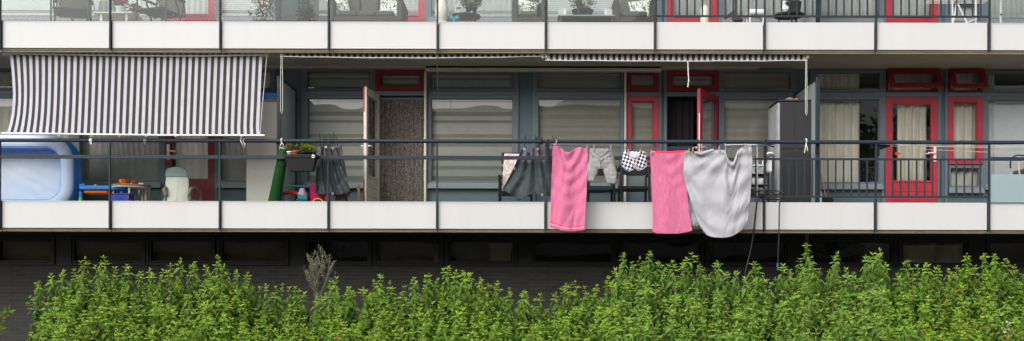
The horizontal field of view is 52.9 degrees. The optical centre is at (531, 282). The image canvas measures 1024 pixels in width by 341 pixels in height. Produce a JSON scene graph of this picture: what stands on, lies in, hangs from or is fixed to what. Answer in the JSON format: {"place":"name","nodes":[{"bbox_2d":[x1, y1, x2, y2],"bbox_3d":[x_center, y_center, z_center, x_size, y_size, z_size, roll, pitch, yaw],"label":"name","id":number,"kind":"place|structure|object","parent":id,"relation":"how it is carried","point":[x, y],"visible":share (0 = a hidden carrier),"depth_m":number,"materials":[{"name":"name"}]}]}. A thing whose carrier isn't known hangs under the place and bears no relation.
{"place":"outdoors","nodes":[
{"label":"outdoors","id":0,"kind":"place"},
{"bbox_2d":[246,100,276,200],"bbox_3d":[-4.416,-2.062,17.105,0.513,1.864,0.520,0,0,0],"label":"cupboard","id":1,"kind":"object","parent":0,"point":[259,175],"visible":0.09,"depth_m":16.85,"materials":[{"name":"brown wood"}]},
{"label":"ground","id":2,"kind":"structure","parent":0,"visible":0},
{"bbox_2d":[0,0,1023,340],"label":"apartment building","id":3,"kind":"structure","parent":2,"relation":"on","point":[368,238],"depth_m":17.36,"materials":[{"name":"concrete"}]},
{"bbox_2d":[0,236,54,264],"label":"basement window","id":4,"kind":"structure","parent":3,"relation":"in","point":[14,250],"depth_m":17.70,"materials":[{"name":"black glass"}]},
{"bbox_2d":[2,0,58,14],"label":"roller blind","id":5,"kind":"object","parent":3,"relation":"hanging from","point":[25,7],"visible":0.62,"depth_m":17.60,"materials":[{"name":"fabric"}]},
{"bbox_2d":[0,72,68,137],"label":"curtain","id":6,"kind":"object","parent":3,"relation":"attached to","point":[6,105],"visible":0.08,"depth_m":17.64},
{"bbox_2d":[2,15,72,20],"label":"window","id":7,"kind":"structure","parent":3,"relation":"in","point":[4,17],"depth_m":17.40,"materials":[{"name":"white wood"}]},
{"bbox_2d":[0,135,81,200],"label":"paddling pool","id":8,"kind":"structure","parent":3,"relation":"on","point":[41,179],"depth_m":16.85,"materials":[{"name":"plastic"}]},
{"bbox_2d":[50,0,93,20],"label":"garden chair","id":9,"kind":"object","parent":3,"relation":"on","point":[80,9],"visible":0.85,"depth_m":16.63,"materials":[{"name":"plastic"}]},
{"bbox_2d":[79,184,134,200],"bbox_3d":[-6.886,-1.351,16.530,0.895,0.431,0.420,0,0,0],"label":"water table","id":10,"kind":"object","parent":3,"relation":"on","point":[96,190],"visible":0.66,"depth_m":16.34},
{"bbox_2d":[69,236,145,264],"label":"basement window","id":11,"kind":"structure","parent":3,"relation":"in","point":[119,250],"depth_m":17.70,"materials":[{"name":"black glass"}]},
{"bbox_2d":[77,135,161,187],"bbox_3d":[-6.989,-2.394,17.470,1.453,1.575,0.140,0,0,0],"label":"window","id":12,"kind":"structure","parent":3,"relation":"in","point":[154,183],"depth_m":17.45,"materials":[{"name":"grey wood"}]},
{"bbox_2d":[82,135,158,179],"bbox_3d":[-6.987,-2.655,17.640,1.438,1.914,0.021,0,0,0],"label":"curtain","id":13,"kind":"object","parent":3,"relation":"attached to","point":[129,169],"visible":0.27,"depth_m":17.64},
{"bbox_2d":[92,0,158,15],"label":"net curtain","id":14,"kind":"object","parent":3,"relation":"attached to","point":[100,6],"visible":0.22,"depth_m":17.62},
{"bbox_2d":[1,53,269,137],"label":"awning","id":15,"kind":"object","parent":3,"relation":"attached to","point":[136,94],"visible":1,"depth_m":16.08,"materials":[{"name":"fabric"}]},
{"bbox_2d":[136,0,185,20],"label":"garden chair","id":16,"kind":"object","parent":3,"relation":"on","point":[168,9],"visible":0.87,"depth_m":16.61,"materials":[{"name":"fabric"}]},
{"bbox_2d":[146,237,214,264],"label":"basement window","id":17,"kind":"structure","parent":3,"relation":"in","point":[159,250],"depth_m":17.70,"materials":[{"name":"black glass"}]},
{"bbox_2d":[163,167,201,200],"bbox_3d":[-5.664,-1.500,16.648,0.511,0.742,0.603,0,0,0],"label":"armchair","id":18,"kind":"object","parent":3,"relation":"on","point":[176,188],"visible":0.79,"depth_m":16.53,"materials":[{"name":"beige fabric"}]},
{"bbox_2d":[165,136,214,200],"bbox_3d":[-5.794,-2.174,17.491,0.848,2.001,0.167,0,0,0],"label":"door","id":19,"kind":"structure","parent":3,"relation":"in","point":[206,186],"depth_m":17.46,"materials":[{"name":"wood"}]},
{"bbox_2d":[167,0,214,20],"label":"door","id":20,"kind":"structure","parent":3,"relation":"in","point":[210,16],"depth_m":17.47,"materials":[{"name":"red paint"}]},
{"bbox_2d":[176,136,207,178],"bbox_3d":[-5.782,-2.420,17.600,0.602,1.400,0.018,0,0,0],"label":"curtain","id":21,"kind":"object","parent":3,"relation":"attached to","point":[197,168],"visible":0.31,"depth_m":17.60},
{"bbox_2d":[185,0,207,13],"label":"net curtain","id":22,"kind":"object","parent":3,"relation":"attached to","point":[196,6],"visible":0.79,"depth_m":17.60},
{"bbox_2d":[222,73,269,179],"bbox_3d":[-4.855,-2.650,17.640,0.930,1.914,0.019,0,0,0],"label":"curtain","id":23,"kind":"object","parent":3,"relation":"attached to","point":[233,169],"visible":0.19,"depth_m":17.64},
{"bbox_2d":[223,0,269,15],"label":"roller blind","id":24,"kind":"object","parent":3,"relation":"hanging from","point":[235,7],"visible":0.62,"depth_m":17.60,"materials":[{"name":"fabric"}]},
{"bbox_2d":[217,237,288,265],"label":"basement window","id":25,"kind":"structure","parent":3,"relation":"in","point":[236,251],"depth_m":17.70,"materials":[{"name":"black glass"}]},
{"bbox_2d":[247,0,276,20],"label":"potted plant","id":26,"kind":"object","parent":3,"relation":"on","point":[261,7],"visible":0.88,"depth_m":16.32,"materials":[{"name":"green plant"}]},
{"bbox_2d":[268,144,288,200],"bbox_3d":[-3.951,-1.704,16.100,0.343,0.950,0.190,0,0,11],"label":"folded parasol","id":27,"kind":"object","parent":3,"relation":"on","point":[276,189],"visible":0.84,"depth_m":16.02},
{"bbox_2d":[284,154,318,171],"bbox_3d":[-3.542,-1.861,15.879,0.508,0.299,0.235,0,0,0],"label":"planter box","id":28,"kind":"object","parent":3,"relation":"attached to","point":[301,162],"visible":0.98,"depth_m":15.78,"materials":[{"name":"black plastic"}]},
{"bbox_2d":[315,131,349,194],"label":"skirts","id":29,"kind":"object","parent":3,"relation":"attached to","point":[338,182],"visible":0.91,"depth_m":16.10,"materials":[{"name":"grey fabric"}]},
{"bbox_2d":[303,95,362,187],"bbox_3d":[-3.277,-2.385,17.470,1.155,1.575,0.140,0,0,0],"label":"window","id":30,"kind":"structure","parent":3,"relation":"in","point":[352,184],"depth_m":17.45,"materials":[{"name":"grey wood"}]},
{"bbox_2d":[303,237,371,265],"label":"basement window","id":31,"kind":"structure","parent":3,"relation":"in","point":[348,251],"depth_m":17.70,"materials":[{"name":"black glass"}]},
{"bbox_2d":[305,69,371,90],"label":"transom window","id":32,"kind":"structure","parent":3,"relation":"in","point":[307,71],"depth_m":17.45,"materials":[{"name":"wood"}]},
{"bbox_2d":[309,73,368,180],"bbox_3d":[-3.272,-2.647,17.600,1.077,1.913,0.024,0,0,0],"label":"roller blind","id":33,"kind":"object","parent":3,"relation":"hanging from","point":[342,119],"visible":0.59,"depth_m":17.60,"materials":[{"name":"fabric"}]},
{"bbox_2d":[330,0,407,21],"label":"garden sofa","id":34,"kind":"object","parent":3,"relation":"on","point":[364,10],"visible":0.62,"depth_m":16.41,"materials":[{"name":"white wicker"}]},
{"bbox_2d":[361,87,379,200],"bbox_3d":[-2.643,-2.167,17.052,0.167,2.001,0.818,0,0,7],"label":"door","id":35,"kind":"structure","parent":3,"relation":"in","point":[371,100],"depth_m":16.98,"materials":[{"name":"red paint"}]},
{"bbox_2d":[375,69,424,90],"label":"transom window","id":36,"kind":"structure","parent":3,"relation":"in","point":[379,73],"depth_m":17.43,"materials":[{"name":"red wood"}]},
{"bbox_2d":[382,76,418,84],"bbox_3d":[-2.226,-3.424,17.600,0.646,0.355,0.024,0,0,0],"label":"roller blind","id":37,"kind":"object","parent":3,"relation":"hanging from","point":[400,80],"visible":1,"depth_m":17.60,"materials":[{"name":"fabric"}]},
{"bbox_2d":[380,98,423,201],"bbox_3d":[-2.222,-2.160,17.519,0.829,1.971,0.052,0,0,0],"label":"fly curtain","id":38,"kind":"object","parent":3,"relation":"hanging from","point":[399,183],"visible":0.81,"depth_m":17.51,"materials":[{"name":"plastic"}]},
{"bbox_2d":[373,237,442,265],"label":"basement window","id":39,"kind":"structure","parent":3,"relation":"in","point":[387,251],"depth_m":17.70,"materials":[{"name":"black glass"}]},
{"bbox_2d":[280,53,543,59],"bbox_3d":[-1.872,-3.577,16.193,4.136,0.133,0.134,0,0,0],"label":"awning","id":40,"kind":"object","parent":3,"relation":"attached to","point":[368,56],"visible":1,"depth_m":16.16,"materials":[{"name":"fabric"}]},
{"bbox_2d":[428,0,511,21],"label":"window","id":41,"kind":"structure","parent":3,"relation":"in","point":[431,18],"depth_m":17.42,"materials":[{"name":"white wood"}]},
{"bbox_2d":[427,96,514,188],"bbox_3d":[-1.011,-2.380,17.470,1.495,1.575,0.140,0,0,0],"label":"window","id":42,"kind":"structure","parent":3,"relation":"in","point":[431,184],"depth_m":17.45,"materials":[{"name":"grey wood"}]},
{"bbox_2d":[432,0,511,15],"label":"net curtain","id":43,"kind":"object","parent":3,"relation":"attached to","point":[495,8],"visible":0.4,"depth_m":17.62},
{"bbox_2d":[428,72,515,90],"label":"transom window","id":44,"kind":"structure","parent":3,"relation":"in","point":[430,88],"depth_m":17.45,"materials":[{"name":"grey wood"}]},
{"bbox_2d":[432,73,512,180],"bbox_3d":[-1.010,-2.642,17.600,1.425,1.913,0.024,0,0,0],"label":"roller blind","id":45,"kind":"object","parent":3,"relation":"hanging from","point":[471,119],"visible":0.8,"depth_m":17.60,"materials":[{"name":"fabric"}]},
{"bbox_2d":[446,237,516,265],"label":"basement window","id":46,"kind":"structure","parent":3,"relation":"in","point":[460,251],"depth_m":17.61,"materials":[{"name":"black glass"}]},
{"bbox_2d":[490,243,510,260],"bbox_3d":[-0.536,-0.527,17.680,0.369,0.302,0.008,0,0,0],"label":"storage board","id":47,"kind":"object","parent":3,"relation":"in","point":[500,251],"visible":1,"depth_m":17.68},
{"bbox_2d":[498,153,532,201],"bbox_3d":[-0.256,-1.619,16.690,0.551,0.998,0.580,0,0,0],"label":"garden chair","id":48,"kind":"object","parent":3,"relation":"on","point":[508,166],"visible":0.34,"depth_m":16.53,"materials":[{"name":"white fabric"}]},
{"bbox_2d":[512,0,547,21],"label":"garden sofa","id":49,"kind":"object","parent":3,"relation":"on","point":[538,15],"visible":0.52,"depth_m":16.40,"materials":[{"name":"grey wicker"}]},
{"bbox_2d":[531,238,615,265],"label":"basement window","id":50,"kind":"structure","parent":3,"relation":"in","point":[545,251],"depth_m":17.70,"materials":[{"name":"black glass"}]},
{"bbox_2d":[539,0,612,15],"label":"roller blind","id":51,"kind":"object","parent":3,"relation":"hanging from","point":[554,6],"visible":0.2,"depth_m":17.60,"materials":[{"name":"fabric"}]},
{"bbox_2d":[538,73,619,180],"bbox_3d":[0.813,-2.638,17.600,1.442,1.913,0.024,0,0,0],"label":"roller blind","id":52,"kind":"object","parent":3,"relation":"hanging from","point":[579,119],"visible":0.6,"depth_m":17.60,"materials":[{"name":"fabric"}]},
{"bbox_2d":[535,96,623,188],"bbox_3d":[0.812,-2.376,17.470,1.511,1.575,0.140,0,0,0],"label":"window","id":53,"kind":"structure","parent":3,"relation":"in","point":[596,183],"depth_m":17.45,"materials":[{"name":"grey wood"}]},
{"bbox_2d":[536,72,623,91],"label":"transom window","id":54,"kind":"structure","parent":3,"relation":"in","point":[621,89],"depth_m":17.45,"materials":[{"name":"grey wood"}]},
{"bbox_2d":[557,15,614,21],"bbox_3d":[0.868,-4.071,16.525,0.898,0.314,0.550,0,0,0],"label":"coffee table","id":55,"kind":"object","parent":3,"relation":"on","point":[585,18],"visible":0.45,"depth_m":16.41,"materials":[{"name":"glass"}]},
{"bbox_2d":[617,165,650,201],"bbox_3d":[1.667,-1.508,16.780,0.579,0.786,0.578,0,0,0],"label":"garden chair","id":56,"kind":"object","parent":3,"relation":"on","point":[646,171],"visible":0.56,"depth_m":16.54,"materials":[{"name":"black wicker"}]},
{"bbox_2d":[611,0,656,21],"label":"garden sofa","id":57,"kind":"object","parent":3,"relation":"on","point":[621,12],"visible":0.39,"depth_m":16.40,"materials":[{"name":"grey wicker"}]},
{"bbox_2d":[631,75,652,155],"bbox_3d":[1.882,-2.809,17.610,0.481,1.565,0.024,0,0,0],"label":"roller blind","id":58,"kind":"object","parent":3,"relation":"hanging from","point":[641,121],"visible":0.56,"depth_m":17.61,"materials":[{"name":"fabric"}]},
{"bbox_2d":[626,96,658,163],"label":"casement window","id":59,"kind":"structure","parent":3,"relation":"in","point":[654,100],"depth_m":17.43,"materials":[{"name":"red paint"}]},
{"bbox_2d":[626,72,658,91],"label":"transom window","id":60,"kind":"structure","parent":3,"relation":"in","point":[629,88],"depth_m":17.43,"materials":[{"name":"red wood"}]},
{"bbox_2d":[546,139,773,162],"bbox_3d":[1.938,-2.033,15.677,3.425,0.362,0.556,0,0,0],"label":"washing line","id":61,"kind":"object","parent":3,"relation":"attached to","point":[765,145],"visible":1,"depth_m":15.74,"materials":[{"name":"black plastic"}]},
{"bbox_2d":[502,135,553,198],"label":"skirts","id":62,"kind":"object","parent":61,"relation":"hanging from","point":[526,178],"visible":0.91,"depth_m":16.11,"materials":[{"name":"black fabric"}]},
{"bbox_2d":[550,144,588,230],"bbox_3d":[0.574,-1.446,15.648,0.585,1.335,0.063,0,0,0],"label":"towel","id":63,"kind":"object","parent":61,"relation":"hanging from","point":[568,193],"visible":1,"depth_m":15.65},
{"bbox_2d":[585,148,616,184],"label":"shorts","id":64,"kind":"object","parent":61,"relation":"hanging from","point":[601,158],"visible":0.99,"depth_m":15.64,"materials":[{"name":"grey fabric"}]},
{"bbox_2d":[622,151,646,171],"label":"shorts","id":65,"kind":"object","parent":61,"relation":"hanging from","point":[633,160],"visible":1,"depth_m":15.66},
{"bbox_2d":[650,150,691,233],"bbox_3d":[2.115,-1.373,15.590,0.648,1.271,0.062,0,0,0],"label":"towel","id":66,"kind":"object","parent":61,"relation":"hanging from","point":[670,205],"visible":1,"depth_m":15.59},
{"bbox_2d":[684,145,752,237],"bbox_3d":[2.818,-1.376,15.555,1.045,1.408,0.177,0,0,3],"label":"bed sheet","id":67,"kind":"object","parent":61,"relation":"hanging from","point":[718,184],"visible":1,"depth_m":15.53,"materials":[{"name":"fabric"}]},
{"bbox_2d":[620,238,703,266],"bbox_3d":[2.227,-0.520,17.620,1.429,0.486,0.160,0,0,0],"label":"basement window","id":68,"kind":"structure","parent":3,"relation":"in","point":[664,250],"depth_m":17.70,"materials":[{"name":"black glass"}]},
{"bbox_2d":[545,51,808,61],"bbox_3d":[2.278,-3.547,16.193,4.136,0.174,0.134,0,0,0],"label":"awning","id":69,"kind":"object","parent":3,"relation":"attached to","point":[670,57],"visible":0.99,"depth_m":16.15,"materials":[{"name":"fabric"}]},
{"bbox_2d":[667,99,692,152],"bbox_3d":[2.544,-2.159,17.660,0.468,1.969,0.044,0,0,0],"label":"curtain","id":70,"kind":"object","parent":3,"relation":"attached to","point":[679,119],"visible":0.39,"depth_m":17.66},
{"bbox_2d":[674,0,708,14],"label":"net curtain","id":71,"kind":"object","parent":3,"relation":"attached to","point":[690,6],"visible":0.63,"depth_m":17.60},
{"bbox_2d":[673,76,711,85],"bbox_3d":[2.737,-3.412,17.600,0.680,0.355,0.024,0,0,0],"label":"roller blind","id":72,"kind":"object","parent":3,"relation":"hanging from","point":[694,80],"visible":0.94,"depth_m":17.60,"materials":[{"name":"fabric"}]},
{"bbox_2d":[667,70,718,91],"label":"transom window","id":73,"kind":"structure","parent":3,"relation":"in","point":[670,73],"depth_m":17.43,"materials":[{"name":"red wood"}]},
{"bbox_2d":[667,0,718,21],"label":"door","id":74,"kind":"structure","parent":3,"relation":"in","point":[713,2],"depth_m":17.47,"materials":[{"name":"red paint"}]},
{"bbox_2d":[695,88,717,151],"bbox_3d":[2.909,-2.154,17.105,0.426,2.001,0.814,0,0,7],"label":"door","id":75,"kind":"structure","parent":3,"relation":"in","point":[707,103],"depth_m":17.04,"materials":[{"name":"red paint"}]},
{"bbox_2d":[706,238,789,266],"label":"basement window","id":76,"kind":"structure","parent":3,"relation":"in","point":[729,252],"depth_m":17.70,"materials":[{"name":"black glass"}]},
{"bbox_2d":[724,74,788,181],"bbox_3d":[3.829,-2.631,17.620,1.160,1.913,0.024,0,0,0],"label":"roller blind","id":77,"kind":"object","parent":3,"relation":"hanging from","point":[746,120],"visible":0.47,"depth_m":17.62,"materials":[{"name":"fabric"}]},
{"bbox_2d":[726,0,786,14],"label":"net curtain","id":78,"kind":"object","parent":3,"relation":"attached to","point":[769,6],"visible":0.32,"depth_m":17.62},
{"bbox_2d":[722,70,792,91],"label":"transom window","id":79,"kind":"structure","parent":3,"relation":"in","point":[790,72],"depth_m":17.45,"materials":[{"name":"wood"}]},
{"bbox_2d":[722,96,792,188],"bbox_3d":[3.828,-2.369,17.470,1.230,1.575,0.140,0,0,0],"label":"window","id":80,"kind":"structure","parent":3,"relation":"in","point":[743,98],"depth_m":17.45,"materials":[{"name":"grey wood"}]},
{"bbox_2d":[768,99,810,201],"bbox_3d":[4.203,-2.016,16.753,0.604,1.811,0.695,0,0,0],"label":"storage locker","id":81,"kind":"object","parent":3,"relation":"on","point":[789,119],"visible":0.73,"depth_m":16.41,"materials":[{"name":"metal"}]},
{"bbox_2d":[816,74,859,181],"bbox_3d":[5.205,-2.627,17.640,0.835,1.914,0.061,0,0,0],"label":"curtain","id":82,"kind":"object","parent":3,"relation":"attached to","point":[839,120],"visible":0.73,"depth_m":17.64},
{"bbox_2d":[813,70,881,91],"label":"transom window","id":83,"kind":"structure","parent":3,"relation":"in","point":[879,72],"depth_m":17.45,"materials":[{"name":"grey wood"}]},
{"bbox_2d":[821,0,877,14],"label":"net curtain","id":84,"kind":"object","parent":3,"relation":"attached to","point":[863,10],"visible":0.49,"depth_m":17.62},
{"bbox_2d":[820,97,883,189],"bbox_3d":[5.357,-2.366,17.470,1.188,1.575,0.140,0,0,0],"label":"window","id":85,"kind":"structure","parent":3,"relation":"in","point":[847,185],"depth_m":17.45,"materials":[{"name":"grey wood"}]},
{"bbox_2d":[820,0,883,22],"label":"window","id":86,"kind":"structure","parent":3,"relation":"in","point":[822,20],"depth_m":17.40,"materials":[{"name":"grey glass"}]},
{"bbox_2d":[809,238,895,266],"bbox_3d":[5.476,-0.513,17.620,1.479,0.486,0.160,0,0,0],"label":"basement window","id":87,"kind":"structure","parent":3,"relation":"in","point":[851,250],"depth_m":17.70,"materials":[{"name":"black glass"}]},
{"bbox_2d":[889,74,931,89],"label":"curtain","id":88,"kind":"object","parent":3,"relation":"attached to","point":[913,78],"visible":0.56,"depth_m":17.63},
{"bbox_2d":[894,0,928,15],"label":"net curtain","id":89,"kind":"object","parent":3,"relation":"attached to","point":[905,7],"visible":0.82,"depth_m":17.60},
{"bbox_2d":[897,105,926,179],"bbox_3d":[6.497,-2.405,17.600,0.534,1.458,0.076,0,0,0],"label":"curtain","id":90,"kind":"object","parent":3,"relation":"attached to","point":[911,122],"visible":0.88,"depth_m":17.60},
{"bbox_2d":[886,97,937,202],"bbox_3d":[6.452,-2.146,17.491,0.890,2.001,0.167,0,0,0],"label":"door","id":91,"kind":"structure","parent":3,"relation":"in","point":[890,101],"depth_m":17.46,"materials":[{"name":"red paint"}]},
{"bbox_2d":[886,0,937,22],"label":"door","id":92,"kind":"structure","parent":3,"relation":"in","point":[888,2],"depth_m":17.47,"materials":[{"name":"red paint"}]},
{"bbox_2d":[887,68,943,87],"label":"transom window","id":93,"kind":"structure","parent":3,"relation":"in","point":[891,71],"depth_m":17.33,"materials":[{"name":"red wood"}]},
{"bbox_2d":[903,245,962,262],"bbox_3d":[6.915,-0.485,17.680,1.173,0.321,0.008,0,0,0],"label":"basement window panel","id":94,"kind":"object","parent":3,"relation":"in","point":[936,253],"visible":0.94,"depth_m":17.68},
{"bbox_2d":[899,238,970,266],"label":"basement window","id":95,"kind":"structure","parent":3,"relation":"in","point":[966,243],"depth_m":17.56,"materials":[{"name":"black glass"}]},
{"bbox_2d":[951,73,977,185],"bbox_3d":[7.365,-2.593,17.620,0.518,1.972,0.062,0,0,0],"label":"curtain","id":96,"kind":"object","parent":3,"relation":"attached to","point":[964,121],"visible":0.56,"depth_m":17.62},
{"bbox_2d":[948,97,982,164],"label":"casement window","id":97,"kind":"structure","parent":3,"relation":"in","point":[978,101],"depth_m":17.43,"materials":[{"name":"red paint"}]},
{"bbox_2d":[949,165,984,192],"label":"window","id":98,"kind":"structure","parent":3,"relation":"in","point":[951,188],"depth_m":17.45,"materials":[{"name":"grey wood"}]},
{"bbox_2d":[949,69,987,87],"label":"transom window","id":99,"kind":"structure","parent":3,"relation":"in","point":[984,84],"depth_m":17.32,"materials":[{"name":"red wood"}]},
{"bbox_2d":[988,75,993,173],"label":"curtain","id":100,"kind":"object","parent":3,"relation":"attached to","point":[991,111],"visible":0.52,"depth_m":17.61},
{"bbox_2d":[985,97,1023,189],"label":"window","id":101,"kind":"structure","parent":3,"relation":"in","point":[988,99],"depth_m":17.45,"materials":[{"name":"grey wood"}]},
{"bbox_2d":[985,239,1023,266],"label":"basement window","id":102,"kind":"structure","parent":3,"relation":"in","point":[1011,249],"depth_m":17.70,"materials":[{"name":"black glass"}]},
{"bbox_2d":[991,0,1023,17],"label":"net curtain","id":103,"kind":"object","parent":3,"relation":"attached to","point":[1013,8],"visible":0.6,"depth_m":17.62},
{"bbox_2d":[994,86,1023,173],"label":"curtain","id":104,"kind":"object","parent":3,"relation":"attached to","point":[1008,120],"visible":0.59,"depth_m":17.66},
{"label":"soil bed","id":105,"kind":"structure","parent":2,"relation":"on","visible":0},
{"bbox_2d":[25,255,186,340],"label":"shrub","id":106,"kind":"object","parent":105,"relation":"on","point":[105,314],"visible":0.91,"depth_m":10.75,"materials":[{"name":"green plant"}]},
{"bbox_2d":[128,255,272,340],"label":"shrub","id":107,"kind":"object","parent":105,"relation":"on","point":[207,308],"visible":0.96,"depth_m":10.74,"materials":[{"name":"green plant"}]},
{"bbox_2d":[235,276,365,340],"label":"shrub","id":108,"kind":"object","parent":105,"relation":"on","point":[288,325],"visible":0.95,"depth_m":10.85,"materials":[{"name":"green plant"}]},
{"bbox_2d":[304,245,336,311],"bbox_3d":[-2.950,-0.067,14.401,0.501,0.948,0.372,0,0,0],"label":"silver bush","id":109,"kind":"object","parent":105,"relation":"on","point":[320,279],"visible":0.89,"depth_m":14.36,"materials":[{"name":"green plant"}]},
{"bbox_2d":[340,273,450,340],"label":"shrub","id":110,"kind":"object","parent":105,"relation":"on","point":[374,324],"visible":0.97,"depth_m":10.81,"materials":[{"name":"green plant"}]},
{"bbox_2d":[432,266,531,340],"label":"shrub","id":111,"kind":"object","parent":105,"relation":"on","point":[467,319],"visible":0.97,"depth_m":10.76,"materials":[{"name":"green plant"}]},
{"bbox_2d":[513,275,619,340],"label":"shrub","id":112,"kind":"object","parent":105,"relation":"on","point":[569,327],"visible":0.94,"depth_m":10.91,"materials":[{"name":"green plant"}]},
{"bbox_2d":[600,250,734,340],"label":"shrub","id":113,"kind":"object","parent":105,"relation":"on","point":[649,309],"visible":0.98,"depth_m":10.70,"materials":[{"name":"green plant"}]},
{"bbox_2d":[700,260,813,340],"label":"shrub","id":114,"kind":"object","parent":105,"relation":"on","point":[755,317],"visible":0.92,"depth_m":10.73,"materials":[{"name":"green plant"}]},
{"bbox_2d":[781,243,921,340],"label":"shrub","id":115,"kind":"object","parent":105,"relation":"on","point":[870,318],"visible":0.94,"depth_m":10.62,"materials":[{"name":"green plant"}]},
{"bbox_2d":[874,253,1023,340],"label":"shrub","id":116,"kind":"object","parent":105,"relation":"on","point":[966,316],"visible":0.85,"depth_m":10.73,"materials":[{"name":"green plant"}]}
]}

